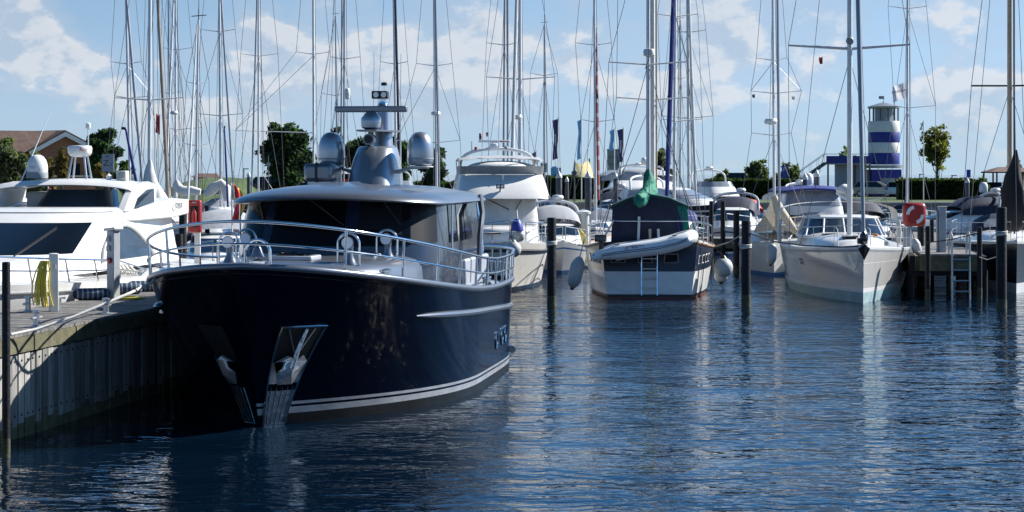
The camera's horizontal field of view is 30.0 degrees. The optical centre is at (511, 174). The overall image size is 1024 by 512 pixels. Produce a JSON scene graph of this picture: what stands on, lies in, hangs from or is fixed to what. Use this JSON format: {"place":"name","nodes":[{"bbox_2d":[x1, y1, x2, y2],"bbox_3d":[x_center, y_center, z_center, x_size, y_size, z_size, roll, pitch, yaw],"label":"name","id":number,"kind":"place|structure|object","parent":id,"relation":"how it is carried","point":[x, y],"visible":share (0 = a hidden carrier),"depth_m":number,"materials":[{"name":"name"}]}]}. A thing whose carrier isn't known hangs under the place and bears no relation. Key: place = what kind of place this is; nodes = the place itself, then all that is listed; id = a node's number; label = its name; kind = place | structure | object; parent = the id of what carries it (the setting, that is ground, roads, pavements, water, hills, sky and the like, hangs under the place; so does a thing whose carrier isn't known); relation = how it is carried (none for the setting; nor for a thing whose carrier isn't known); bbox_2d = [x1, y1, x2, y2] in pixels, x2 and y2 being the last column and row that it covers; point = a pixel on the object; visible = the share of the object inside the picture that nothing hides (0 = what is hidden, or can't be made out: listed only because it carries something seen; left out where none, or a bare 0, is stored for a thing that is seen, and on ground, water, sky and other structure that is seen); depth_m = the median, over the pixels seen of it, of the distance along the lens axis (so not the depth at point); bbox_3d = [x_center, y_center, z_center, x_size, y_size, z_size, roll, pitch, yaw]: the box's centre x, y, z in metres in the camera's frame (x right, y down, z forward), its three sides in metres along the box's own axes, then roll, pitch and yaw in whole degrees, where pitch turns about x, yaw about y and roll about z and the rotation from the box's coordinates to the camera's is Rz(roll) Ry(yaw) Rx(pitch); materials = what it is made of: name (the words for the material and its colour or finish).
{"place":"outdoors","nodes":[
{"label":"outdoors","id":0,"kind":"place"},
{"bbox_2d":[0,130,100,197],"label":"brick house","id":1,"kind":"structure","parent":0,"point":[51,142],"depth_m":151.31,"materials":[{"name":"brown brick"}]},
{"bbox_2d":[164,177,256,201],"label":"grass bank","id":2,"kind":"structure","parent":0,"point":[241,184],"depth_m":154.25,"materials":[{"name":"plant"}]},
{"bbox_2d":[231,183,244,231],"bbox_3d":[-6.169,0.775,43.000,0.325,1.166,0.120,0,0,0],"label":"flag","id":3,"kind":"object","parent":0,"point":[238,194],"visible":0.61,"depth_m":42.99,"materials":[{"name":"red fabric"}]},
{"bbox_2d":[0,175,1023,511],"bbox_3d":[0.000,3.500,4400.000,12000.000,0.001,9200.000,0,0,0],"label":"water","id":4,"kind":"structure","parent":0,"point":[780,395],"depth_m":26.11,"materials":[{"name":"blue liquid"}]},
{"bbox_2d":[2,262,9,457],"bbox_3d":[-6.248,3.039,23.600,0.105,3.921,0.103,0,0,0],"label":"mooring pile","id":5,"kind":"object","parent":4,"relation":"in","point":[5,359],"visible":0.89,"depth_m":23.56,"materials":[{"name":"wood"}]},
{"bbox_2d":[0,291,182,443],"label":"wooden pier","id":6,"kind":"structure","parent":4,"relation":"in","point":[95,361],"depth_m":27.85,"materials":[{"name":"grey wood"}]},
{"bbox_2d":[49,253,65,311],"bbox_3d":[-7.049,1.667,29.515,0.190,0.900,0.342,0,0,15],"label":"water post","id":7,"kind":"object","parent":6,"relation":"on","point":[54,278],"visible":1,"depth_m":29.42,"materials":[{"name":"metal"}]},
{"bbox_2d":[31,261,52,307],"bbox_3d":[-7.213,1.687,29.340,0.342,0.724,0.080,0,0,0],"label":"hose","id":8,"kind":"object","parent":7,"relation":"hanging from","point":[40,289],"visible":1,"depth_m":29.32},
{"bbox_2d":[73,288,108,299],"bbox_3d":[-7.091,2.017,32.219,0.600,0.200,0.200,0,0,-20],"label":"fender","id":9,"kind":"object","parent":6,"relation":"on","point":[89,293],"visible":0.94,"depth_m":32.14,"materials":[{"name":"blue fabric"}]},
{"bbox_2d":[103,227,122,298],"bbox_3d":[-6.775,1.503,32.398,0.302,1.227,0.225,0,0,35],"label":"power pedestal","id":10,"kind":"object","parent":6,"relation":"on","point":[113,258],"visible":0.91,"depth_m":32.32,"materials":[{"name":"grey metal"}]},
{"bbox_2d":[188,200,201,263],"bbox_3d":[-6.635,1.370,39.965,0.270,1.660,0.270,0,0,0],"label":"extinguisher cabinet","id":11,"kind":"object","parent":6,"relation":"on","point":[195,212],"visible":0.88,"depth_m":39.90,"materials":[{"name":"red metal"}]},
{"bbox_2d":[0,113,216,312],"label":"sports yacht","id":12,"kind":"object","parent":4,"relation":"on","point":[68,226],"visible":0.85,"depth_m":35.59,"materials":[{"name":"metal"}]},
{"bbox_2d":[106,227,151,258],"bbox_3d":[-7.306,1.260,36.104,0.161,0.620,3.000,0,0,7],"label":"side window","id":13,"kind":"structure","parent":12,"relation":"in","point":[131,244],"depth_m":36.38,"materials":[{"name":"blue glass"}]},
{"bbox_2d":[134,188,154,208],"bbox_3d":[-7.198,0.470,37.426,0.024,0.380,1.250,0,0,7],"label":"arch window","id":14,"kind":"structure","parent":12,"relation":"in","point":[146,198],"depth_m":37.50,"materials":[{"name":"blue glass"}]},
{"bbox_2d":[104,0,157,181],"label":"sailboat","id":15,"kind":"object","parent":4,"relation":"on","point":[128,50],"visible":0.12,"depth_m":85.95,"materials":[{"name":"silver metal"}]},
{"bbox_2d":[112,0,185,225],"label":"sailboat","id":16,"kind":"object","parent":4,"relation":"on","point":[149,174],"visible":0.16,"depth_m":70.95,"materials":[{"name":"white metal"}]},
{"bbox_2d":[140,0,192,223],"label":"sailboat","id":17,"kind":"object","parent":4,"relation":"on","point":[165,142],"visible":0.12,"depth_m":96.94,"materials":[{"name":"white plastic"}]},
{"bbox_2d":[156,0,184,196],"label":"sailboat","id":18,"kind":"object","parent":4,"relation":"on","point":[168,67],"visible":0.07,"depth_m":126.99,"materials":[{"name":"silver metal"}]},
{"bbox_2d":[159,0,201,199],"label":"sailboat","id":19,"kind":"object","parent":4,"relation":"on","point":[175,113],"visible":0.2,"depth_m":109.99,"materials":[{"name":"silver metal"}]},
{"bbox_2d":[179,214,186,258],"bbox_3d":[-7.923,2.894,46.000,0.196,4.213,0.193,0,0,0],"label":"mooring pile","id":20,"kind":"object","parent":4,"relation":"in","point":[183,220],"depth_m":45.92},
{"bbox_2d":[170,5,227,252],"bbox_3d":[-9.973,-1.221,60.638,2.579,10.042,7.548,0,0,-14],"label":"sailboat","id":21,"kind":"object","parent":4,"relation":"on","point":[181,190],"visible":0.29,"depth_m":59.97,"materials":[{"name":"grey plastic"}]},
{"bbox_2d":[187,209,245,261],"bbox_3d":[-7.578,2.366,49.732,2.298,2.868,6.500,0,0,-6],"label":"motor cruiser","id":22,"kind":"object","parent":4,"relation":"on","point":[214,215],"visible":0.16,"depth_m":49.76,"materials":[{"name":"white plastic"}]},
{"bbox_2d":[197,0,242,230],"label":"sailboat","id":23,"kind":"object","parent":4,"relation":"on","point":[208,193],"visible":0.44,"depth_m":120.92,"materials":[{"name":"white plastic"}]},
{"bbox_2d":[232,0,283,231],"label":"sailboat","id":24,"kind":"object","parent":4,"relation":"on","point":[253,93],"visible":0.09,"depth_m":97.95,"materials":[{"name":"silver metal"}]},
{"bbox_2d":[235,0,329,187],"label":"sailboat","id":25,"kind":"object","parent":4,"relation":"on","point":[313,53],"visible":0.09,"depth_m":109.98,"materials":[{"name":"silver metal"}]},
{"bbox_2d":[146,75,515,426],"bbox_3d":[-2.758,0.775,31.809,4.902,6.050,12.634,0,0,8],"label":"motor yacht","id":26,"kind":"object","parent":4,"relation":"on","point":[373,285],"visible":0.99,"depth_m":27.96,"materials":[{"name":"blue paint"}]},
{"bbox_2d":[10,278,156,335],"bbox_3d":[-5.582,1.755,26.116,0.570,0.724,2.922,0,0,31],"label":"mooring rope","id":27,"kind":"object","parent":26,"relation":"attached to","point":[85,311],"visible":0.9,"depth_m":25.68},
{"bbox_2d":[411,203,437,242],"bbox_3d":[-1.413,0.766,30.834,0.259,0.663,0.883,0,0,38],"label":"corner window","id":28,"kind":"structure","parent":26,"relation":"in","point":[423,216],"depth_m":30.79,"materials":[{"name":"glass"}]},
{"bbox_2d":[456,204,464,240],"bbox_3d":[-0.897,0.778,32.960,0.092,0.718,0.900,0,0,8],"label":"side window","id":29,"kind":"structure","parent":26,"relation":"in","point":[459,210],"depth_m":32.95,"materials":[{"name":"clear glass"}]},
{"bbox_2d":[463,203,471,238],"bbox_3d":[-0.788,0.778,33.741,0.092,0.718,0.854,0,0,8],"label":"side window","id":30,"kind":"structure","parent":26,"relation":"in","point":[467,218],"depth_m":33.73,"materials":[{"name":"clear glass"}]},
{"bbox_2d":[320,0,350,181],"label":"sailboat","id":31,"kind":"object","parent":4,"relation":"on","point":[336,95],"visible":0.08,"depth_m":124.00,"materials":[{"name":"silver metal"}]},
{"bbox_2d":[323,0,365,181],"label":"sailboat","id":32,"kind":"object","parent":4,"relation":"on","point":[342,58],"visible":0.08,"depth_m":96.96,"materials":[{"name":"silver metal"}]},
{"bbox_2d":[379,0,417,182],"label":"sailboat","id":33,"kind":"object","parent":4,"relation":"on","point":[395,63],"visible":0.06,"depth_m":109.93,"materials":[{"name":"silver metal"}]},
{"bbox_2d":[396,0,460,187],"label":"sailboat","id":34,"kind":"object","parent":4,"relation":"on","point":[436,113],"visible":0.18,"depth_m":96.95,"materials":[{"name":"silver metal"}]},
{"bbox_2d":[453,140,548,290],"bbox_3d":[-0.373,1.330,61.663,3.038,4.940,11.660,0,0,-3],"label":"trawler yacht","id":35,"kind":"object","parent":4,"relation":"on","point":[508,191],"visible":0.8,"depth_m":60.24,"materials":[{"name":"white plastic"}]},
{"bbox_2d":[481,0,524,161],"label":"sailboat","id":36,"kind":"object","parent":4,"relation":"on","point":[506,17],"visible":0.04,"depth_m":109.94,"materials":[{"name":"silver metal"}]},
{"bbox_2d":[486,0,554,221],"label":"sailboat","id":37,"kind":"object","parent":4,"relation":"on","point":[518,52],"visible":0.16,"depth_m":90.92,"materials":[{"name":"silver metal"}]},
{"bbox_2d":[528,4,562,220],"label":"sailboat","id":38,"kind":"object","parent":4,"relation":"on","point":[544,82],"visible":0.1,"depth_m":126.08,"materials":[{"name":"silver metal"}]},
{"bbox_2d":[546,217,556,306],"bbox_3d":[1.048,3.071,50.600,0.297,3.859,0.298,0,0,0],"label":"mooring pile","id":39,"kind":"object","parent":4,"relation":"in","point":[551,241],"visible":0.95,"depth_m":50.49,"materials":[{"name":"black wood"}]},
{"bbox_2d":[536,195,587,272],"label":"motor cruiser","id":40,"kind":"object","parent":4,"relation":"on","point":[567,253],"visible":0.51,"depth_m":68.61,"materials":[{"name":"white plastic"}]},
{"bbox_2d":[579,210,590,265],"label":"mooring pile","id":41,"kind":"object","parent":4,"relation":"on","point":[584,217],"visible":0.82,"depth_m":70.81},
{"bbox_2d":[585,171,591,222],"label":"capped pile","id":42,"kind":"object","parent":4,"relation":"in","point":[588,192],"visible":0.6,"depth_m":83.88,"materials":[{"name":"grey metal"}]},
{"bbox_2d":[563,0,623,236],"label":"sailboat","id":43,"kind":"object","parent":4,"relation":"on","point":[596,214],"visible":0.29,"depth_m":84.97,"materials":[{"name":"white plastic"}]},
{"bbox_2d":[596,27,599,199],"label":"furled sail","id":44,"kind":"object","parent":43,"relation":"attached to","point":[597,155],"visible":1,"depth_m":82.41,"materials":[{"name":"fabric"}]},
{"bbox_2d":[592,184,626,209],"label":"motor cruiser","id":45,"kind":"object","parent":4,"relation":"on","point":[606,198],"visible":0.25,"depth_m":103.32,"materials":[{"name":"white plastic"}]},
{"bbox_2d":[593,157,664,205],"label":"motor cruiser","id":46,"kind":"object","parent":4,"relation":"on","point":[637,182],"visible":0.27,"depth_m":119.95,"materials":[{"name":"white plastic"}]},
{"bbox_2d":[601,163,676,186],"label":"motor cruiser","id":47,"kind":"object","parent":4,"relation":"on","point":[637,171],"visible":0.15,"depth_m":130.03,"materials":[{"name":"white plastic"}]},
{"bbox_2d":[584,0,714,298],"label":"ketch","id":48,"kind":"object","parent":4,"relation":"on","point":[646,211],"visible":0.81,"depth_m":54.48,"materials":[{"name":"blue plastic"}]},
{"bbox_2d":[567,240,584,289],"bbox_3d":[1.848,2.540,53.600,0.400,1.464,0.394,14,0,0],"label":"long fender","id":49,"kind":"object","parent":48,"relation":"hanging from","point":[576,271],"visible":1,"depth_m":53.46,"materials":[{"name":"grey rubber"}]},
{"bbox_2d":[619,215,635,236],"bbox_3d":[3.296,1.475,54.530,0.500,0.650,0.010,0,0,4],"label":"canopy window","id":50,"kind":"structure","parent":48,"relation":"in","point":[626,229],"depth_m":54.53,"materials":[{"name":"blue plastic"}]},
{"bbox_2d":[590,230,697,260],"bbox_3d":[3.682,1.975,53.096,2.995,0.876,1.338,0,0,0],"label":"inflatable dinghy","id":51,"kind":"object","parent":48,"relation":"hanging from","point":[652,246],"visible":1,"depth_m":52.50,"materials":[{"name":"grey plastic"}]},
{"bbox_2d":[637,213,654,235],"bbox_3d":[3.814,1.425,54.493,0.500,0.650,0.010,0,0,4],"label":"canopy window","id":52,"kind":"structure","parent":48,"relation":"in","point":[644,226],"depth_m":54.49,"materials":[{"name":"blue plastic"}]},
{"bbox_2d":[659,215,675,236],"bbox_3d":[4.433,1.475,54.450,0.500,0.650,0.010,0,0,4],"label":"canopy window","id":53,"kind":"structure","parent":48,"relation":"in","point":[666,228],"depth_m":54.45,"materials":[{"name":"blue plastic"}]},
{"bbox_2d":[714,247,732,277],"bbox_3d":[6.021,2.502,54.400,0.540,0.878,0.540,0,0,0],"label":"ball fender","id":54,"kind":"object","parent":48,"relation":"hanging from","point":[723,266],"visible":1,"depth_m":54.22,"materials":[{"name":"white rubber"}]},
{"bbox_2d":[597,172,732,227],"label":"motor cruiser","id":55,"kind":"object","parent":4,"relation":"on","point":[629,191],"visible":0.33,"depth_m":100.28,"materials":[{"name":"white plastic"}]},
{"bbox_2d":[657,0,706,236],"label":"sailboat","id":56,"kind":"object","parent":4,"relation":"on","point":[672,66],"visible":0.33,"depth_m":84.90,"materials":[{"name":"white plastic"}]},
{"bbox_2d":[670,19,693,186],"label":"sailboat","id":57,"kind":"object","parent":4,"relation":"on","point":[681,78],"visible":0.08,"depth_m":125.96,"materials":[{"name":"silver metal"}]},
{"bbox_2d":[661,0,712,191],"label":"sailboat","id":58,"kind":"object","parent":4,"relation":"on","point":[688,31],"visible":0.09,"depth_m":112.92,"materials":[{"name":"silver metal"}]},
{"bbox_2d":[690,166,739,200],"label":"motor cruiser","id":59,"kind":"object","parent":4,"relation":"on","point":[714,188],"visible":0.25,"depth_m":111.84,"materials":[{"name":"white plastic"}]},
{"bbox_2d":[720,201,724,256],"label":"mooring pile","id":60,"kind":"object","parent":4,"relation":"in","point":[722,226],"visible":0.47,"depth_m":71.93,"materials":[{"name":"wood"}]},
{"bbox_2d":[704,188,759,255],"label":"motor cruiser","id":61,"kind":"object","parent":4,"relation":"on","point":[732,203],"visible":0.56,"depth_m":84.02,"materials":[{"name":"white plastic"}]},
{"bbox_2d":[733,210,738,272],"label":"mooring pile","id":62,"kind":"object","parent":4,"relation":"in","point":[735,241],"visible":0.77,"depth_m":67.90,"materials":[{"name":"wood"}]},
{"bbox_2d":[740,220,751,307],"bbox_3d":[6.136,3.105,50.100,0.303,3.790,0.304,0,0,0],"label":"mooring pile","id":63,"kind":"object","parent":4,"relation":"in","point":[745,246],"visible":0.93,"depth_m":49.99,"materials":[{"name":"black wood"}]},
{"bbox_2d":[591,236,950,259],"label":"jetty","id":64,"kind":"object","parent":4,"relation":"in","point":[728,246],"visible":0.02,"depth_m":76.09,"materials":[{"name":"wood"}]},
{"bbox_2d":[738,0,807,275],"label":"sailboat","id":65,"kind":"object","parent":4,"relation":"on","point":[759,263],"visible":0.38,"depth_m":67.22,"materials":[{"name":"white plastic"}]},
{"bbox_2d":[766,226,776,265],"bbox_3d":[7.579,2.096,55.600,0.300,1.164,0.295,6,0,0],"label":"long fender","id":66,"kind":"object","parent":65,"relation":"hanging from","point":[771,255],"visible":1,"depth_m":55.49,"materials":[{"name":"white rubber"}]},
{"bbox_2d":[754,194,796,233],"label":"boom tent","id":67,"kind":"object","parent":65,"relation":"attached to","point":[770,218],"visible":0.76,"depth_m":66.14,"materials":[{"name":"beige fabric"}]},
{"bbox_2d":[769,173,843,236],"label":"motor cruiser","id":68,"kind":"object","parent":4,"relation":"on","point":[822,196],"visible":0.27,"depth_m":69.48,"materials":[{"name":"white plastic"}]},
{"bbox_2d":[793,191,835,205],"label":"front window","id":69,"kind":"structure","parent":68,"relation":"in","point":[820,198],"depth_m":69.54,"materials":[{"name":"glass"}]},
{"bbox_2d":[777,0,910,302],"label":"sailboat","id":70,"kind":"object","parent":4,"relation":"on","point":[871,267],"visible":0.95,"depth_m":55.04,"materials":[{"name":"grey plastic"}]},
{"bbox_2d":[841,198,896,239],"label":"motor cruiser","id":71,"kind":"object","parent":4,"relation":"on","point":[874,210],"visible":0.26,"depth_m":73.78,"materials":[{"name":"white plastic"}]},
{"bbox_2d":[881,0,935,223],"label":"sailboat","id":72,"kind":"object","parent":4,"relation":"on","point":[899,208],"visible":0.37,"depth_m":97.05,"materials":[{"name":"silver metal"}]},
{"bbox_2d":[892,82,906,101],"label":"flag","id":73,"kind":"object","parent":72,"relation":"attached to","point":[899,91],"visible":1,"depth_m":96.60,"materials":[{"name":"white fabric"}]},
{"bbox_2d":[917,225,924,285],"bbox_3d":[12.842,3.129,60.000,0.237,3.742,0.233,0,0,0],"label":"mooring pile","id":74,"kind":"object","parent":4,"relation":"in","point":[921,239],"visible":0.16,"depth_m":59.90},
{"bbox_2d":[925,226,929,299],"bbox_3d":[11.617,3.221,53.400,0.149,3.557,0.147,0,0,0],"label":"mooring pile","id":75,"kind":"object","parent":4,"relation":"in","point":[927,263],"visible":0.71,"depth_m":53.34,"materials":[{"name":"wood"}]},
{"bbox_2d":[890,232,987,297],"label":"finger jetty","id":76,"kind":"object","parent":4,"relation":"on","point":[940,263],"visible":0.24,"depth_m":54.19,"materials":[{"name":"wood"}]},
{"bbox_2d":[903,203,925,249],"bbox_3d":[11.895,1.545,56.494,0.680,1.410,0.272,0,0,0],"label":"lifebuoy cabinet","id":77,"kind":"object","parent":76,"relation":"on","point":[914,214],"visible":0.88,"depth_m":56.39,"materials":[{"name":"red plastic"}]},
{"bbox_2d":[936,206,946,251],"bbox_3d":[12.409,1.585,55.200,0.285,1.330,0.200,0,0,0],"label":"power pedestal","id":78,"kind":"object","parent":76,"relation":"on","point":[941,226],"visible":1,"depth_m":55.12,"materials":[{"name":"grey metal"}]},
{"bbox_2d":[948,231,970,298],"bbox_3d":[12.642,2.754,54.000,0.564,2.292,0.464,0,0,0],"label":"ladder","id":79,"kind":"object","parent":76,"relation":"attached to","point":[952,259],"visible":0.9,"depth_m":53.79,"materials":[{"name":"metal"}]},
{"bbox_2d":[883,182,1000,235],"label":"motor cruiser","id":80,"kind":"object","parent":4,"relation":"on","point":[983,204],"visible":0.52,"depth_m":85.89,"materials":[{"name":"white plastic"}]},
{"bbox_2d":[977,227,981,299],"bbox_3d":[13.089,3.240,53.500,0.149,3.520,0.147,0,0,0],"label":"mooring pile","id":81,"kind":"object","parent":4,"relation":"in","point":[979,266],"visible":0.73,"depth_m":53.44,"materials":[{"name":"wood"}]},
{"bbox_2d":[950,0,1023,292],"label":"sailboat","id":82,"kind":"object","parent":4,"relation":"on","point":[1012,195],"visible":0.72,"depth_m":58.37,"materials":[{"name":"white plastic"}]},
{"bbox_2d":[995,207,1007,308],"bbox_3d":[12.729,2.926,49.700,0.326,4.149,0.327,0,0,0],"label":"mooring pile","id":83,"kind":"object","parent":4,"relation":"in","point":[1001,231],"visible":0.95,"depth_m":49.59,"materials":[{"name":"black wood"}]},
{"bbox_2d":[0,0,1023,174],"label":"sky","id":84,"kind":"structure","parent":0,"point":[56,58],"materials":[{"name":"blue"}]},
{"bbox_2d":[118,190,954,201],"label":"ground","id":85,"kind":"structure","parent":0,"point":[891,199],"depth_m":160.60,"materials":[{"name":"concrete"}]},
{"bbox_2d":[0,135,28,182],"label":"broadleaf tree","id":86,"kind":"object","parent":85,"relation":"on","point":[13,163],"visible":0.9,"depth_m":137.58,"materials":[{"name":"green plant"}]},
{"bbox_2d":[50,147,68,188],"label":"broadleaf tree","id":87,"kind":"object","parent":85,"relation":"on","point":[61,159],"visible":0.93,"depth_m":140.76,"materials":[{"name":"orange plant"}]},
{"bbox_2d":[84,127,125,188],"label":"broadleaf tree","id":88,"kind":"object","parent":85,"relation":"on","point":[99,140],"visible":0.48,"depth_m":148.19,"materials":[{"name":"green plant"}]},
{"bbox_2d":[102,154,113,188],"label":"letter sign","id":89,"kind":"object","parent":85,"relation":"on","point":[107,162],"visible":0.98,"depth_m":65.97,"materials":[{"name":"grey metal"}]},
{"bbox_2d":[254,122,316,189],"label":"tree","id":90,"kind":"object","parent":85,"relation":"on","point":[291,161],"visible":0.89,"depth_m":149.16,"materials":[{"name":"green plant"}]},
{"bbox_2d":[345,132,374,167],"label":"tree","id":91,"kind":"object","parent":85,"relation":"on","point":[352,147],"visible":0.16,"depth_m":155.62,"materials":[{"name":"green plant"}]},
{"bbox_2d":[393,136,411,180],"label":"tree","id":92,"kind":"object","parent":85,"relation":"on","point":[404,145],"visible":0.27,"depth_m":153.47,"materials":[{"name":"green plant"}]},
{"bbox_2d":[416,147,449,187],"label":"tree","id":93,"kind":"object","parent":85,"relation":"on","point":[428,180],"visible":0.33,"depth_m":149.61,"materials":[{"name":"green plant"}]},
{"bbox_2d":[119,202,951,221],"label":"quay wall","id":94,"kind":"structure","parent":85,"relation":"on","point":[763,205],"depth_m":130.20,"materials":[{"name":"grey concrete"}]},
{"bbox_2d":[552,117,558,170],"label":"banner flag","id":95,"kind":"object","parent":85,"relation":"on","point":[556,129],"visible":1,"depth_m":139.97,"materials":[{"name":"blue fabric"}]},
{"bbox_2d":[546,174,609,198],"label":"hedge","id":96,"kind":"object","parent":85,"relation":"on","point":[552,180],"visible":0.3,"depth_m":167.95,"materials":[{"name":"green plant"}]},
{"bbox_2d":[577,118,581,201],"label":"banner flag","id":97,"kind":"object","parent":85,"relation":"on","point":[579,156],"visible":0.99,"depth_m":141.97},
{"bbox_2d":[708,177,801,198],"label":"hedge","id":98,"kind":"object","parent":85,"relation":"on","point":[762,188],"visible":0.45,"depth_m":167.95,"materials":[{"name":"green plant"}]},
{"bbox_2d":[743,158,767,178],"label":"shrub","id":99,"kind":"object","parent":85,"relation":"on","point":[753,170],"visible":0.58,"depth_m":171.45,"materials":[{"name":"green plant"}]},
{"bbox_2d":[776,162,800,177],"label":"shrub","id":100,"kind":"object","parent":85,"relation":"on","point":[794,171],"visible":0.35,"depth_m":172.58,"materials":[{"name":"green plant"}]},
{"bbox_2d":[895,177,975,199],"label":"hedge","id":101,"kind":"object","parent":85,"relation":"on","point":[951,188],"visible":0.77,"depth_m":164.93,"materials":[{"name":"green plant"}]},
{"bbox_2d":[919,123,951,178],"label":"round tree","id":102,"kind":"object","parent":85,"relation":"on","point":[942,144],"visible":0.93,"depth_m":175.55,"materials":[{"name":"green plant"}]},
{"bbox_2d":[981,167,1023,186],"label":"open shelter","id":103,"kind":"object","parent":85,"relation":"on","point":[996,170],"visible":0.24,"depth_m":174.30,"materials":[{"name":"brown tile"}]},
{"bbox_2d":[800,96,903,196],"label":"lighthouse tower","id":104,"kind":"structure","parent":0,"point":[880,129],"depth_m":188.72,"materials":[{"name":"white paint"}]},
{"label":"car park","id":105,"kind":"structure","parent":0,"visible":0},
{"bbox_2d":[852,181,892,196],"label":"parked car","id":106,"kind":"object","parent":105,"relation":"on","point":[874,187],"visible":0.67,"depth_m":185.39,"materials":[{"name":"silver metal"}]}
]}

